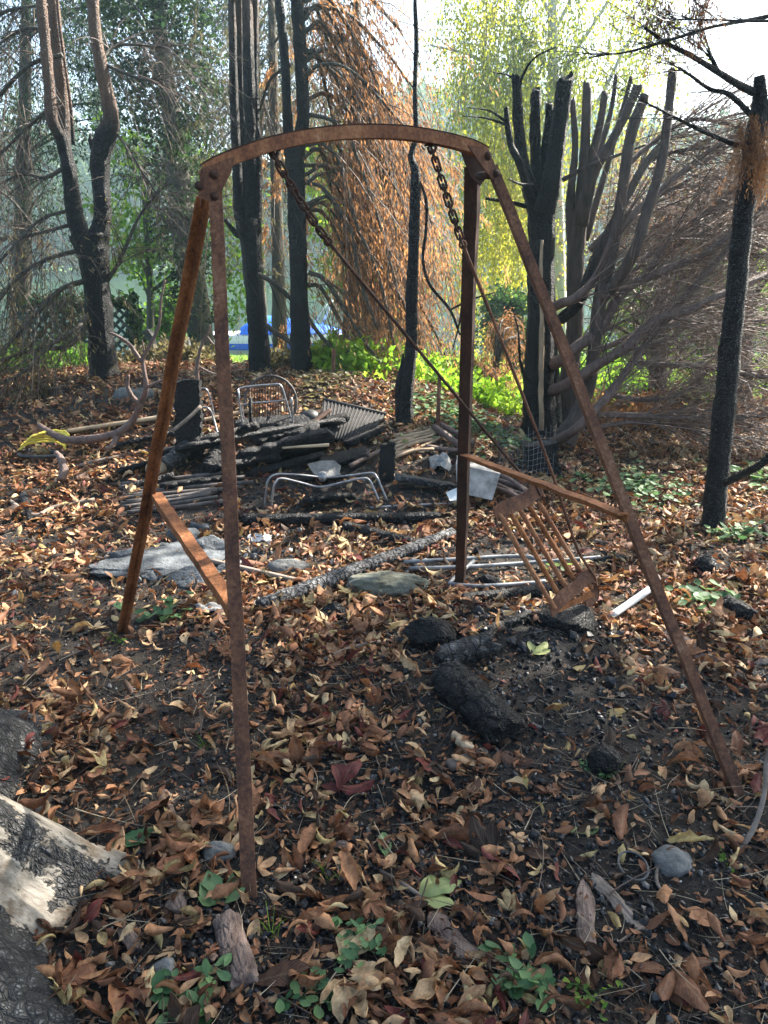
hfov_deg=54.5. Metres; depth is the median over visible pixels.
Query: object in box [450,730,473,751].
wood chip
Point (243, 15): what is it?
cypress tree
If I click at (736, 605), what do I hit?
charred block
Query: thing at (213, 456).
charred log
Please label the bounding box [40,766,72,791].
fallen leaf
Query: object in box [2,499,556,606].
rubble ash
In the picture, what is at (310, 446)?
stick
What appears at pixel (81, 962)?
fallen leaf
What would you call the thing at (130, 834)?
fallen leaf
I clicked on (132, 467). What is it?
charred plank
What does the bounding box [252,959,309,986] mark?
fallen leaf
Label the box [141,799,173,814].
fallen leaf
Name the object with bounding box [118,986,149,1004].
fallen leaf
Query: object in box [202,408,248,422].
timber plank
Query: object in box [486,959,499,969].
fallen leaf
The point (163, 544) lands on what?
rubble
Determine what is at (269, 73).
cypress tree
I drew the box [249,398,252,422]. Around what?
charred stake
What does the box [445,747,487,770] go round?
wood piece
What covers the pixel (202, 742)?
grass tuft
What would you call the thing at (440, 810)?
twiglets
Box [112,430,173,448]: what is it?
charred plank
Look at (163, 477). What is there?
charred plank
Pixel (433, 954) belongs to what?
fallen leaf
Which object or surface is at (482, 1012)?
fallen leaf
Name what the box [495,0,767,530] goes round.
burnt tree
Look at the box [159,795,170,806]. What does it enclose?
fallen leaf
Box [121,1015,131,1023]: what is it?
fallen leaf
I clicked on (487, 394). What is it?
undergrowth
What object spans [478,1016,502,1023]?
fallen leaf
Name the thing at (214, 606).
plastic sheet
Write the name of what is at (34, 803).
fallen leaf
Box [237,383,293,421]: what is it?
chair frame
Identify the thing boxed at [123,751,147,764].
fallen leaf
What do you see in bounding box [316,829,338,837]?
fallen leaf
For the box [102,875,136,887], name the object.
fallen leaf
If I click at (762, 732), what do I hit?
fallen leaf
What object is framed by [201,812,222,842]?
fallen leaf
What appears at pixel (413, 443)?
stick
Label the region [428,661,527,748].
charred log
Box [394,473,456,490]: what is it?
charred board
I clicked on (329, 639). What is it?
fallen leaf
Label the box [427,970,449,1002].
fallen leaf
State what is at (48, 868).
log
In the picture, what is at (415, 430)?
stick
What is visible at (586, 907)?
bark piece
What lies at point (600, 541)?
dead twig
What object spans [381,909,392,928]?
fallen leaf
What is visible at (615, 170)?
shrub
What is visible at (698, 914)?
fallen leaf
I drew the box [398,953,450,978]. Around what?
dead twig
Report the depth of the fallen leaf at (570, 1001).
1.60 m
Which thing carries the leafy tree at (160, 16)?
on the ground at (140, 656)
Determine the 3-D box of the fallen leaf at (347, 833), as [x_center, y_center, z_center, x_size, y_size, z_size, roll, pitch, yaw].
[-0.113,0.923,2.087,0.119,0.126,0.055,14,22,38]
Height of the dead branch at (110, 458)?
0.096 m
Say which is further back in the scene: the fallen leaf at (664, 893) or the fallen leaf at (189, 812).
the fallen leaf at (189, 812)
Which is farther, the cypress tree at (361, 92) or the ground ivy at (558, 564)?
the cypress tree at (361, 92)
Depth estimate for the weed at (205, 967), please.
1.62 m
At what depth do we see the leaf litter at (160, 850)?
2.12 m
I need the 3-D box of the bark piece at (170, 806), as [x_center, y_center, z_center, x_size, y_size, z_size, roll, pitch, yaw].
[-0.619,0.888,2.181,0.053,0.052,0.226,-9,19,-26]
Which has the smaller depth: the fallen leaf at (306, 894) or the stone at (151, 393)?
the fallen leaf at (306, 894)
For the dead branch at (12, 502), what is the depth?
4.86 m
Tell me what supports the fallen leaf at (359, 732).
on the ground at (140, 656)
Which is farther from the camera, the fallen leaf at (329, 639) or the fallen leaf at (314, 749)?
the fallen leaf at (329, 639)
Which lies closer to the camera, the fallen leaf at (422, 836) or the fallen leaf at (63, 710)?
the fallen leaf at (422, 836)
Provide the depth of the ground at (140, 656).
2.61 m
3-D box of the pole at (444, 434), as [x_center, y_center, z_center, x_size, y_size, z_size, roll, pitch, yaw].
[0.496,-0.586,5.820,0.062,0.151,0.390,-11,20,-30]
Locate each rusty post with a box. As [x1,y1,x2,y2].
[331,349,335,373]
[436,377,440,434]
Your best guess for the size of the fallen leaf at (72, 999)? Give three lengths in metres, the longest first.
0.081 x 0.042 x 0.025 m
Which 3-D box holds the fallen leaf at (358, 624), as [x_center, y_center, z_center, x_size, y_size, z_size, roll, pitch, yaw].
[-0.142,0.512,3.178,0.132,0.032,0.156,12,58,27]
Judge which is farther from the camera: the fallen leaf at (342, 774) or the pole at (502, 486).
the pole at (502, 486)
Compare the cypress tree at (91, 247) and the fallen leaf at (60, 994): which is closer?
the fallen leaf at (60, 994)
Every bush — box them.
[128,274,186,342]
[474,278,526,375]
[581,241,767,379]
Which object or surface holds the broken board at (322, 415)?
on the ribbed panel
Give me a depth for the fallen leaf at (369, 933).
1.75 m
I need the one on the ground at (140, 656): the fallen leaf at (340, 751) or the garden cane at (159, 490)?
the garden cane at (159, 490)
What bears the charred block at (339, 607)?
on the ground at (140, 656)
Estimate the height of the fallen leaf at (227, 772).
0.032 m
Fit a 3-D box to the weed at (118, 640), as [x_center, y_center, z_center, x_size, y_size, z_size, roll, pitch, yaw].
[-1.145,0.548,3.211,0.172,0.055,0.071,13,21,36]
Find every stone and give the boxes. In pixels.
[112,387,141,402]
[137,388,154,398]
[145,455,166,474]
[149,956,174,979]
[164,565,219,589]
[202,841,236,861]
[267,559,309,573]
[346,570,429,598]
[651,844,692,876]
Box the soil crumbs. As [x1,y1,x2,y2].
[0,552,767,1023]
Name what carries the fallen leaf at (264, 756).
on the leaf litter at (160, 850)
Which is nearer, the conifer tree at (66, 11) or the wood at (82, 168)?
the conifer tree at (66, 11)
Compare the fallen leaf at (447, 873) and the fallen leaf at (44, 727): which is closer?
the fallen leaf at (447, 873)
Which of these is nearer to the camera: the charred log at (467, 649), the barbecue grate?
the charred log at (467, 649)
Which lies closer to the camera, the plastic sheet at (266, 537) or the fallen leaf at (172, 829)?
the fallen leaf at (172, 829)
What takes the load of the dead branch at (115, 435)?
on the leaf litter at (750, 581)
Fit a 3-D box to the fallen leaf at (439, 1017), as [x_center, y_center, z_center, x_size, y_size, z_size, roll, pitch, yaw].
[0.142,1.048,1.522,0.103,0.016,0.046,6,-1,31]
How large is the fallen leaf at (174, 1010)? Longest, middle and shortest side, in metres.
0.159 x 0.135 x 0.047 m
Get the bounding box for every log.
[0,709,140,1023]
[161,440,192,471]
[201,444,220,472]
[212,909,258,989]
[255,527,455,612]
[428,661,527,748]
[433,629,501,663]
[459,583,553,600]
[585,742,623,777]
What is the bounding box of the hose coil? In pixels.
[19,429,69,449]
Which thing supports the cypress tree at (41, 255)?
on the ground at (140, 656)
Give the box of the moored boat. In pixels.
[213,300,341,354]
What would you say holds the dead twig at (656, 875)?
on the ground at (140, 656)
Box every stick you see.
[171,405,201,431]
[282,443,328,448]
[389,431,435,442]
[393,426,430,436]
[395,428,432,444]
[395,430,433,438]
[395,434,432,448]
[395,436,440,453]
[395,447,433,458]
[396,437,435,451]
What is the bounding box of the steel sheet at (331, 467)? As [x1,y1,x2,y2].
[308,460,340,475]
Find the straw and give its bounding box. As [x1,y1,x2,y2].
[0,511,767,1023]
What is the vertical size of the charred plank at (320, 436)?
0.317 m
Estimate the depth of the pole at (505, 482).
5.23 m
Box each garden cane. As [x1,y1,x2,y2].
[118,485,241,500]
[120,491,210,504]
[122,480,253,493]
[122,492,208,508]
[123,475,244,490]
[123,482,213,495]
[125,488,216,501]
[127,499,222,514]
[131,495,217,509]
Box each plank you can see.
[66,415,156,433]
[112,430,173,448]
[116,461,147,473]
[117,471,221,485]
[124,472,174,487]
[148,446,174,455]
[159,474,221,489]
[174,418,345,452]
[187,421,259,442]
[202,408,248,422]
[208,453,280,473]
[234,414,309,427]
[236,427,334,468]
[243,452,326,476]
[249,420,319,445]
[299,472,344,481]
[311,413,350,420]
[319,446,369,465]
[343,427,381,446]
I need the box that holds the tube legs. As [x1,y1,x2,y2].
[264,471,387,511]
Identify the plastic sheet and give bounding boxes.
[194,602,224,612]
[247,533,271,541]
[429,452,450,470]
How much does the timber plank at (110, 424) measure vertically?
0.126 m
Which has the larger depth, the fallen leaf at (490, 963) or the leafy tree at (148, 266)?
the leafy tree at (148, 266)
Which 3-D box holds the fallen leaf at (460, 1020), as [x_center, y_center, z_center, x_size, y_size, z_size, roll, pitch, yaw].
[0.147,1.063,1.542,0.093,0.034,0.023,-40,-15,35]
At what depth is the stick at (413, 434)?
5.83 m
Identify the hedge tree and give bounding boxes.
[514,98,767,400]
[617,69,767,409]
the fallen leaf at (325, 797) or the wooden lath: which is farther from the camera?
the wooden lath
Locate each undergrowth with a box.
[0,333,87,371]
[116,333,232,364]
[270,347,312,368]
[311,329,522,418]
[443,356,761,408]
[580,345,767,394]
[587,378,767,428]
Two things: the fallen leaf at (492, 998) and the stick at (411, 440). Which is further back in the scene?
the stick at (411, 440)
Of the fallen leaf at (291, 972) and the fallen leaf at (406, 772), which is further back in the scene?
the fallen leaf at (406, 772)
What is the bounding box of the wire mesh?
[497,427,555,476]
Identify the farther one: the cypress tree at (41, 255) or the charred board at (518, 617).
the cypress tree at (41, 255)
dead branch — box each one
[8,498,94,517]
[37,280,165,449]
[54,451,68,481]
[74,449,149,467]
[195,325,216,379]
[690,505,761,525]
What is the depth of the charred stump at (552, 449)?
5.57 m
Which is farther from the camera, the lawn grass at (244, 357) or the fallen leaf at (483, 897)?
the lawn grass at (244, 357)
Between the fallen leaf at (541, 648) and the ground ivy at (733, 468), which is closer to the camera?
the fallen leaf at (541, 648)
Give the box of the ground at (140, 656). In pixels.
[0,258,767,1023]
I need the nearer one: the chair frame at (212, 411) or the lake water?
the chair frame at (212, 411)
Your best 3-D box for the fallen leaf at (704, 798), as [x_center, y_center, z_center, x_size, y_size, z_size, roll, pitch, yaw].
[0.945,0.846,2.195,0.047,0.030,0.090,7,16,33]
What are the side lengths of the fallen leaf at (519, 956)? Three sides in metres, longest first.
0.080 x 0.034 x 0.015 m
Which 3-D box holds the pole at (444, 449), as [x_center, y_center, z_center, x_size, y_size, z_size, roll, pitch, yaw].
[0.474,-0.482,5.671,0.329,0.067,0.037,2,17,6]
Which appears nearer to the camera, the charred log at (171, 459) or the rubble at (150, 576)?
the rubble at (150, 576)
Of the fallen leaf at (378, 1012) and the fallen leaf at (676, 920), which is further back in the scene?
the fallen leaf at (676, 920)
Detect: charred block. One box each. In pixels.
[319,602,348,619]
[402,616,456,650]
[474,574,502,589]
[531,603,598,633]
[593,554,626,566]
[692,554,718,574]
[715,595,758,620]
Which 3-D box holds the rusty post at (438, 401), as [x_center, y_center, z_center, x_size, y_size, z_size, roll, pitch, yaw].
[0.434,-0.825,5.938,0.035,0.513,0.032,7,19,22]
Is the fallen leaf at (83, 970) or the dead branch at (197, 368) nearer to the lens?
the fallen leaf at (83, 970)
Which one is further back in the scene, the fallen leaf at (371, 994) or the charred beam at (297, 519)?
the charred beam at (297, 519)
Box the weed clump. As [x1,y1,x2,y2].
[310,328,458,393]
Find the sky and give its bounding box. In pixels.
[0,0,767,247]
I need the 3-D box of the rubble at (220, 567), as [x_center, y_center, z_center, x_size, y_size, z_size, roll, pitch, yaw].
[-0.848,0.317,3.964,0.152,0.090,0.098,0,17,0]
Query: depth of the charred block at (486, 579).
3.79 m
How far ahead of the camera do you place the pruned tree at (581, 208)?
6.33 m
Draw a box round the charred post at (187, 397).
[172,379,204,459]
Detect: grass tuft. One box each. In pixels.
[195,730,212,749]
[255,904,285,937]
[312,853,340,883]
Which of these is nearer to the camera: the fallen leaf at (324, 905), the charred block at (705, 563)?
the fallen leaf at (324, 905)
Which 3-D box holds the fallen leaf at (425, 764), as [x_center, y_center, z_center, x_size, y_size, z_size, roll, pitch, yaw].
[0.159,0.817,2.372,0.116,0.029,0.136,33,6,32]
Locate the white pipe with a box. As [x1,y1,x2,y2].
[608,586,650,617]
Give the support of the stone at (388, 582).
on the ground at (140, 656)
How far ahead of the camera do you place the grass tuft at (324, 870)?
1.97 m
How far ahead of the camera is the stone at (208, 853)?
2.04 m
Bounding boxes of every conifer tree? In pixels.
[0,0,176,351]
[129,0,371,322]
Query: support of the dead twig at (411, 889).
on the ground at (140, 656)
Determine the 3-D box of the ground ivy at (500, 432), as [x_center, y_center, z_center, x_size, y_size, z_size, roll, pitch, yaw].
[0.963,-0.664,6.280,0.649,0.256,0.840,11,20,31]
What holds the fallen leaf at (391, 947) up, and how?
on the ground at (140, 656)
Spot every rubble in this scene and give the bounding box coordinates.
[109,548,131,557]
[140,571,158,581]
[153,542,169,547]
[165,528,199,541]
[189,522,209,530]
[196,535,224,549]
[216,563,225,574]
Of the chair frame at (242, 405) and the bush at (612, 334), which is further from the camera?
the bush at (612, 334)
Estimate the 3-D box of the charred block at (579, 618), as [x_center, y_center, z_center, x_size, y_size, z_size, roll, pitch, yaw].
[0.783,0.464,3.226,0.297,0.113,0.191,0,17,0]
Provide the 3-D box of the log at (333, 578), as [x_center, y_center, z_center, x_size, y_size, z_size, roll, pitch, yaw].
[-0.084,0.282,3.971,0.086,0.086,1.468,15,23,40]
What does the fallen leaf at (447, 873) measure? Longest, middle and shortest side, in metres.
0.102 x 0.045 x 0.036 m
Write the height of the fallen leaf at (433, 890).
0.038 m
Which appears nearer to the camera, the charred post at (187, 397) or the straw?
the straw
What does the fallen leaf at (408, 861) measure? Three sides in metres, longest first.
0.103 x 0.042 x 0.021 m
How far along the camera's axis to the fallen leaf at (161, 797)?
2.18 m
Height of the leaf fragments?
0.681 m
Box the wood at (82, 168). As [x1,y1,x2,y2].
[0,60,758,277]
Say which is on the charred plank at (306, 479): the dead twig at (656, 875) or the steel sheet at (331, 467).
the steel sheet at (331, 467)
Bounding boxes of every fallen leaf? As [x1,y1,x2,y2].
[18,787,50,809]
[35,964,54,978]
[36,918,69,936]
[40,724,48,734]
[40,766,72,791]
[47,952,55,964]
[47,983,62,999]
[50,981,71,1004]
[52,679,82,707]
[54,958,96,995]
[56,701,76,712]
[62,721,84,739]
[70,990,76,1002]
[75,956,95,969]
[75,997,85,1010]
[77,822,125,834]
[81,997,118,1023]
[91,887,122,900]
[91,966,126,980]
[93,705,116,726]
[98,708,132,731]
[99,712,123,729]
[101,869,142,899]
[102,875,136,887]
[105,875,121,886]
[108,983,126,1017]
[111,828,153,847]
[112,826,124,850]
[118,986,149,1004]
[119,860,151,883]
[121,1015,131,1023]
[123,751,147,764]
[133,627,157,640]
[141,780,149,791]
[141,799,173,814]
[151,979,180,996]
[156,791,168,819]
[157,831,200,871]
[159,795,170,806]
[162,1014,175,1023]
[165,829,201,847]
[167,991,200,1023]
[169,827,179,831]
[176,815,191,839]
[177,1001,192,1023]
[181,934,192,938]
[186,802,199,816]
[191,806,204,828]
[197,870,244,905]
[198,792,217,810]
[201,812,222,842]
[203,990,218,1022]
[209,765,232,783]
[210,981,217,998]
[211,878,240,899]
[225,982,243,998]
[231,753,255,761]
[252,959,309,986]
[255,750,280,774]
[258,739,288,751]
[265,750,299,764]
[267,941,315,968]
[268,909,293,921]
[272,704,283,714]
[272,716,295,736]
[284,734,321,766]
[288,951,308,980]
[293,694,299,706]
[295,886,323,900]
[297,821,321,853]
[297,908,323,919]
[297,921,319,934]
[297,974,326,986]
[301,734,329,762]
[305,789,329,800]
[307,633,333,655]
[307,911,335,929]
[313,898,338,911]
[315,627,344,646]
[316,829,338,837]
[320,758,374,795]
[320,961,380,1023]
[323,742,345,754]
[333,813,360,852]
[336,616,368,643]
[336,923,382,985]
[338,849,357,890]
[338,953,353,971]
[341,916,368,931]
[342,995,360,1018]
[343,887,373,903]
[350,731,387,751]
[354,714,368,744]
[354,910,376,920]
[354,989,385,1009]
[356,971,395,994]
[359,746,378,756]
[362,886,378,908]
[367,881,380,891]
[368,1003,390,1021]
[369,929,395,950]
[374,878,393,895]
[378,832,391,855]
[379,935,402,959]
[380,911,402,924]
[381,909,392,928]
[383,899,428,935]
[383,1005,409,1023]
[394,936,412,968]
[397,968,412,981]
[397,996,435,1009]
[398,637,407,653]
[398,775,423,793]
[399,767,408,797]
[400,649,418,670]
[403,684,412,702]
[403,849,415,870]
[410,789,423,811]
[410,977,445,1000]
[411,925,435,942]
[413,587,437,607]
[414,934,434,945]
[416,757,443,781]
[417,833,436,847]
[419,825,434,839]
[419,875,461,907]
[419,942,448,968]
[426,999,449,1022]
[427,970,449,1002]
[433,1012,459,1023]
[434,965,451,978]
[435,825,475,840]
[435,855,459,877]
[435,980,445,1009]
[437,957,460,974]
[439,796,456,807]
[446,995,470,1016]
[451,754,476,765]
[453,1016,472,1023]
[457,904,484,925]
[458,998,491,1013]
[459,815,510,858]
[464,889,496,901]
[467,951,496,962]
[468,967,489,981]
[473,925,492,945]
[473,1010,486,1015]
[474,856,507,883]
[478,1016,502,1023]
[481,847,520,881]
[483,984,508,1003]
[483,1016,495,1023]
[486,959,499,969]
[492,851,524,871]
[495,971,511,980]
[510,942,523,959]
[527,641,550,654]
[534,952,576,976]
[539,925,552,937]
[544,990,589,1010]
[551,933,587,950]
[571,826,598,833]
[576,972,581,997]
[580,792,597,818]
[582,799,616,811]
[584,940,618,963]
[593,784,606,801]
[598,959,605,979]
[603,937,624,980]
[612,803,629,839]
[616,606,639,621]
[632,956,722,1013]
[637,938,648,961]
[645,910,669,928]
[655,980,696,1008]
[656,884,672,903]
[666,751,701,766]
[666,830,717,842]
[667,902,689,944]
[684,906,721,925]
[686,640,711,663]
[695,834,719,862]
[696,723,725,737]
[697,789,712,811]
[708,597,738,622]
[721,832,743,842]
[753,723,767,744]
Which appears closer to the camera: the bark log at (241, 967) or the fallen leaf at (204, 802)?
the bark log at (241, 967)
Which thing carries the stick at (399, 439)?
on the ground at (140, 656)
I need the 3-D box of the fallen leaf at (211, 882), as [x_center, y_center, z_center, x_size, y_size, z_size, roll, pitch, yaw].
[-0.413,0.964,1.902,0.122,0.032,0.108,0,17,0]
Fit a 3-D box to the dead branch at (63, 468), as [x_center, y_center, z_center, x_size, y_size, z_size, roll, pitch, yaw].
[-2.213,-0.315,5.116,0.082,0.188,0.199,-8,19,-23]
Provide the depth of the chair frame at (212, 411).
5.74 m
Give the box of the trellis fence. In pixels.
[16,298,136,357]
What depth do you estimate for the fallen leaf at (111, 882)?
1.87 m
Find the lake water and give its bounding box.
[0,300,767,354]
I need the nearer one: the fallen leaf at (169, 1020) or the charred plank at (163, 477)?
the fallen leaf at (169, 1020)
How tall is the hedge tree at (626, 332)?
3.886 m
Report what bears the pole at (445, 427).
on the ground at (140, 656)
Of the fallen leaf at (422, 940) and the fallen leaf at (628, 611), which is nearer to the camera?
the fallen leaf at (422, 940)
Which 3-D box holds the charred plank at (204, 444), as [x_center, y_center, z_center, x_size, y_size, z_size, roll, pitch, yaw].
[-0.890,-0.575,5.528,1.321,0.173,0.145,-9,19,-26]
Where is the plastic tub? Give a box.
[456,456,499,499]
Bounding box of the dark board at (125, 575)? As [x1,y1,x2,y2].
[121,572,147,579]
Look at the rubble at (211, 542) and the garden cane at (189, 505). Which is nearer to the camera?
the rubble at (211, 542)
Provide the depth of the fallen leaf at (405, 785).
2.28 m
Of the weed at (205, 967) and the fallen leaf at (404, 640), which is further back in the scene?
the fallen leaf at (404, 640)
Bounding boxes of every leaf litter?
[0,357,767,682]
[0,660,767,1023]
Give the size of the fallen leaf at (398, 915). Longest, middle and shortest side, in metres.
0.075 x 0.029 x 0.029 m
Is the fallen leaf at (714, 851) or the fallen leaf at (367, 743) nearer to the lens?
the fallen leaf at (714, 851)
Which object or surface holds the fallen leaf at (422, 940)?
on the ground at (140, 656)
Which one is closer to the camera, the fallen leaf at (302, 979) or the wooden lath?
the fallen leaf at (302, 979)
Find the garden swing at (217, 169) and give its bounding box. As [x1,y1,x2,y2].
[117,123,745,897]
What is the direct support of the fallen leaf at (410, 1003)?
on the fallen leaf at (444, 1010)
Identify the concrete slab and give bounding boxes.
[87,538,224,576]
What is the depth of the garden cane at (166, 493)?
5.01 m
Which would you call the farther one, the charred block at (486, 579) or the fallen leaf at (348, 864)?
the charred block at (486, 579)
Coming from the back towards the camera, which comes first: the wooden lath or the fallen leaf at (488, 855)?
the wooden lath
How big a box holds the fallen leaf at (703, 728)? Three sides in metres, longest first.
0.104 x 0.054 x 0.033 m
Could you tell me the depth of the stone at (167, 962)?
1.67 m
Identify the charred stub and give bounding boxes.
[19,492,32,521]
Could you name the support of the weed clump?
on the ground at (140, 656)
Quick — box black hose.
[17,450,64,458]
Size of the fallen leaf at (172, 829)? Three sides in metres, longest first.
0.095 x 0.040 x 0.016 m
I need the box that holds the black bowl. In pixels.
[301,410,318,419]
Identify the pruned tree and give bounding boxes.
[462,46,767,444]
[558,74,671,433]
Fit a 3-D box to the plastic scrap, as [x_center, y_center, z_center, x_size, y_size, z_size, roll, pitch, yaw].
[0.477,-0.127,4.841,0.129,0.082,0.107,-3,18,-9]
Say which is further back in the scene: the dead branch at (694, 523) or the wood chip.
the dead branch at (694, 523)
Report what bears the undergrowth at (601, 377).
on the ground at (140, 656)
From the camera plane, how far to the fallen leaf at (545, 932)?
1.75 m
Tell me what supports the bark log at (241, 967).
on the ground at (140, 656)
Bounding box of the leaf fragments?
[0,361,767,1023]
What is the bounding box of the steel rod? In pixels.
[370,503,451,508]
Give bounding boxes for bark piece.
[116,924,141,952]
[162,789,178,832]
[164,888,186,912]
[200,943,217,962]
[332,840,348,849]
[427,911,478,959]
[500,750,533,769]
[575,878,596,965]
[591,872,645,930]
[656,624,715,662]
[721,657,767,664]
[724,668,766,680]
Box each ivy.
[13,290,147,358]
[113,591,193,621]
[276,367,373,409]
[373,377,521,463]
[471,419,532,452]
[546,560,572,578]
[558,460,727,521]
[664,578,740,611]
[693,458,767,489]
[694,519,767,540]
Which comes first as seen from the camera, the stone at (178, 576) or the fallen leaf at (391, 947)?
the fallen leaf at (391, 947)
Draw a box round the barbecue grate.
[243,375,297,415]
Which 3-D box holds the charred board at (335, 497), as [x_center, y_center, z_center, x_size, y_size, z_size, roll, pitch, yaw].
[-0.371,-0.077,4.929,0.376,0.141,0.199,0,17,0]
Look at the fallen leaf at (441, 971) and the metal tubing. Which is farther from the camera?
the metal tubing
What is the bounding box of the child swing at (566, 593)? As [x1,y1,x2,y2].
[271,146,598,617]
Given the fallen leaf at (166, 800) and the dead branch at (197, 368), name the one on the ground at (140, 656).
the dead branch at (197, 368)
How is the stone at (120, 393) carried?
on the ground at (140, 656)
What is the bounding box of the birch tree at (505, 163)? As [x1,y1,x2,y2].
[390,0,712,369]
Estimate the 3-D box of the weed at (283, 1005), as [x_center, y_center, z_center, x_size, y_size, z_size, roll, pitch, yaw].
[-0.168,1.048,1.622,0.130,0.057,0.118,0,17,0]
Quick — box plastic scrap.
[446,488,456,500]
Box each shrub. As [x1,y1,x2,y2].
[449,307,525,401]
[555,101,767,319]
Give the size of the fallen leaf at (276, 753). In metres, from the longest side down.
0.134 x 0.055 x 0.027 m
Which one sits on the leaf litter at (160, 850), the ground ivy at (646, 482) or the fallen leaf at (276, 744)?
the fallen leaf at (276, 744)
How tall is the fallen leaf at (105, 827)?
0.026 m
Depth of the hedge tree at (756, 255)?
7.42 m
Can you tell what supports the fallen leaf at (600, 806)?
on the fallen leaf at (590, 798)
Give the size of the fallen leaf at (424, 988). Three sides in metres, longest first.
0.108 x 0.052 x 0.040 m
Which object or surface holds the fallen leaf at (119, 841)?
on the ground at (140, 656)
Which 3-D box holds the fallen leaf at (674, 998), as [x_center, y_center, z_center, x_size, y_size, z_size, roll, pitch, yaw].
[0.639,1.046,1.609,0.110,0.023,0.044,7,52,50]
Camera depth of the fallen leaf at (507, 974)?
1.62 m
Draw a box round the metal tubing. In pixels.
[404,554,600,587]
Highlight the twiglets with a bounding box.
[0,364,767,1023]
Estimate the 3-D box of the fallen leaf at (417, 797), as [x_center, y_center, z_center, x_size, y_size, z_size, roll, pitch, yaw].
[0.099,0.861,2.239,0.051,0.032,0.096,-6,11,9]
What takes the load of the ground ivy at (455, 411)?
on the ground at (140, 656)
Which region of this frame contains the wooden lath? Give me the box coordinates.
[210,559,302,583]
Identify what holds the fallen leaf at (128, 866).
on the ground at (140, 656)
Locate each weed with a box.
[106,632,126,643]
[150,953,231,1023]
[275,966,332,1018]
[331,916,386,972]
[478,931,556,1011]
[562,977,622,1020]
[579,759,611,777]
[717,846,734,872]
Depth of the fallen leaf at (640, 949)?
1.72 m
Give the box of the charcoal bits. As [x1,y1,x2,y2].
[0,445,767,1023]
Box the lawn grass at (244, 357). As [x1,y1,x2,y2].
[231,353,767,397]
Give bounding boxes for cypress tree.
[0,0,272,418]
[0,190,165,400]
[127,0,428,360]
[224,0,271,371]
[227,0,518,397]
[228,0,511,353]
[553,36,767,460]
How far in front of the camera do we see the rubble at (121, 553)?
4.08 m
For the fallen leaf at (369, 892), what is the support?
on the ground at (140, 656)
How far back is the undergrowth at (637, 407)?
7.74 m
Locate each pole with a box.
[348,449,379,467]
[425,444,457,452]
[431,424,457,447]
[440,422,474,445]
[495,486,534,507]
[497,483,518,494]
[498,478,541,498]
[499,473,525,491]
[504,474,540,500]
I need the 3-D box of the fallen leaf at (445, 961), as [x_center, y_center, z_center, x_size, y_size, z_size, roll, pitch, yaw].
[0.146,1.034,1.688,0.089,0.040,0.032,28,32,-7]
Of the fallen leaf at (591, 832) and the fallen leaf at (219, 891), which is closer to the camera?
the fallen leaf at (219, 891)
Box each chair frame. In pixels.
[172,387,217,431]
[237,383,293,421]
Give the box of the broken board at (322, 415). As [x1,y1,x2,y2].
[313,409,331,420]
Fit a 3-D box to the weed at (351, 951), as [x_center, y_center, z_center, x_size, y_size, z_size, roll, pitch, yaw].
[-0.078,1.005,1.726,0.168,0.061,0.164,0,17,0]
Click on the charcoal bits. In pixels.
(540, 919)
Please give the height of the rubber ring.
0.018 m
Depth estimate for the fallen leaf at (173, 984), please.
1.62 m
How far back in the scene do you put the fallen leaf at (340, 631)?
3.17 m
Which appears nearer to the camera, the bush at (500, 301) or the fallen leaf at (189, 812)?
the fallen leaf at (189, 812)
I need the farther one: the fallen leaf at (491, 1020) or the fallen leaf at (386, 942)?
the fallen leaf at (386, 942)
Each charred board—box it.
[299,492,355,505]
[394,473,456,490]
[504,609,530,626]
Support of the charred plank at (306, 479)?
on the ground at (140, 656)
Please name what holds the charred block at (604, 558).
on the ground at (140, 656)
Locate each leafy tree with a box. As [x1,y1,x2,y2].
[61,111,339,360]
[71,0,234,349]
[267,117,403,340]
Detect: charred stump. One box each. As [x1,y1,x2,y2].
[378,442,395,481]
[520,439,560,477]
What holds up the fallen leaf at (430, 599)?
on the ground at (140, 656)
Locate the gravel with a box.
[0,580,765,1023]
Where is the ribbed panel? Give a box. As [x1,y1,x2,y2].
[322,398,386,442]
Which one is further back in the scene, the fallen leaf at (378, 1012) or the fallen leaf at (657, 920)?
the fallen leaf at (657, 920)
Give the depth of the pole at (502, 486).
5.07 m
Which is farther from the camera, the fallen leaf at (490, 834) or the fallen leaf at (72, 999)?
the fallen leaf at (490, 834)
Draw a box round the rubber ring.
[617,850,648,881]
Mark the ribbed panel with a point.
(362, 419)
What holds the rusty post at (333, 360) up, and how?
on the ground at (140, 656)
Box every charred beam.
[240,512,441,525]
[341,521,415,544]
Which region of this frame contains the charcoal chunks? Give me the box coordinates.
[30,525,756,803]
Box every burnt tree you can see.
[395,0,494,426]
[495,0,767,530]
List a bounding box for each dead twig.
[322,640,380,661]
[379,869,421,896]
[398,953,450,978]
[590,537,664,543]
[615,926,643,945]
[654,867,661,889]
[739,749,767,848]

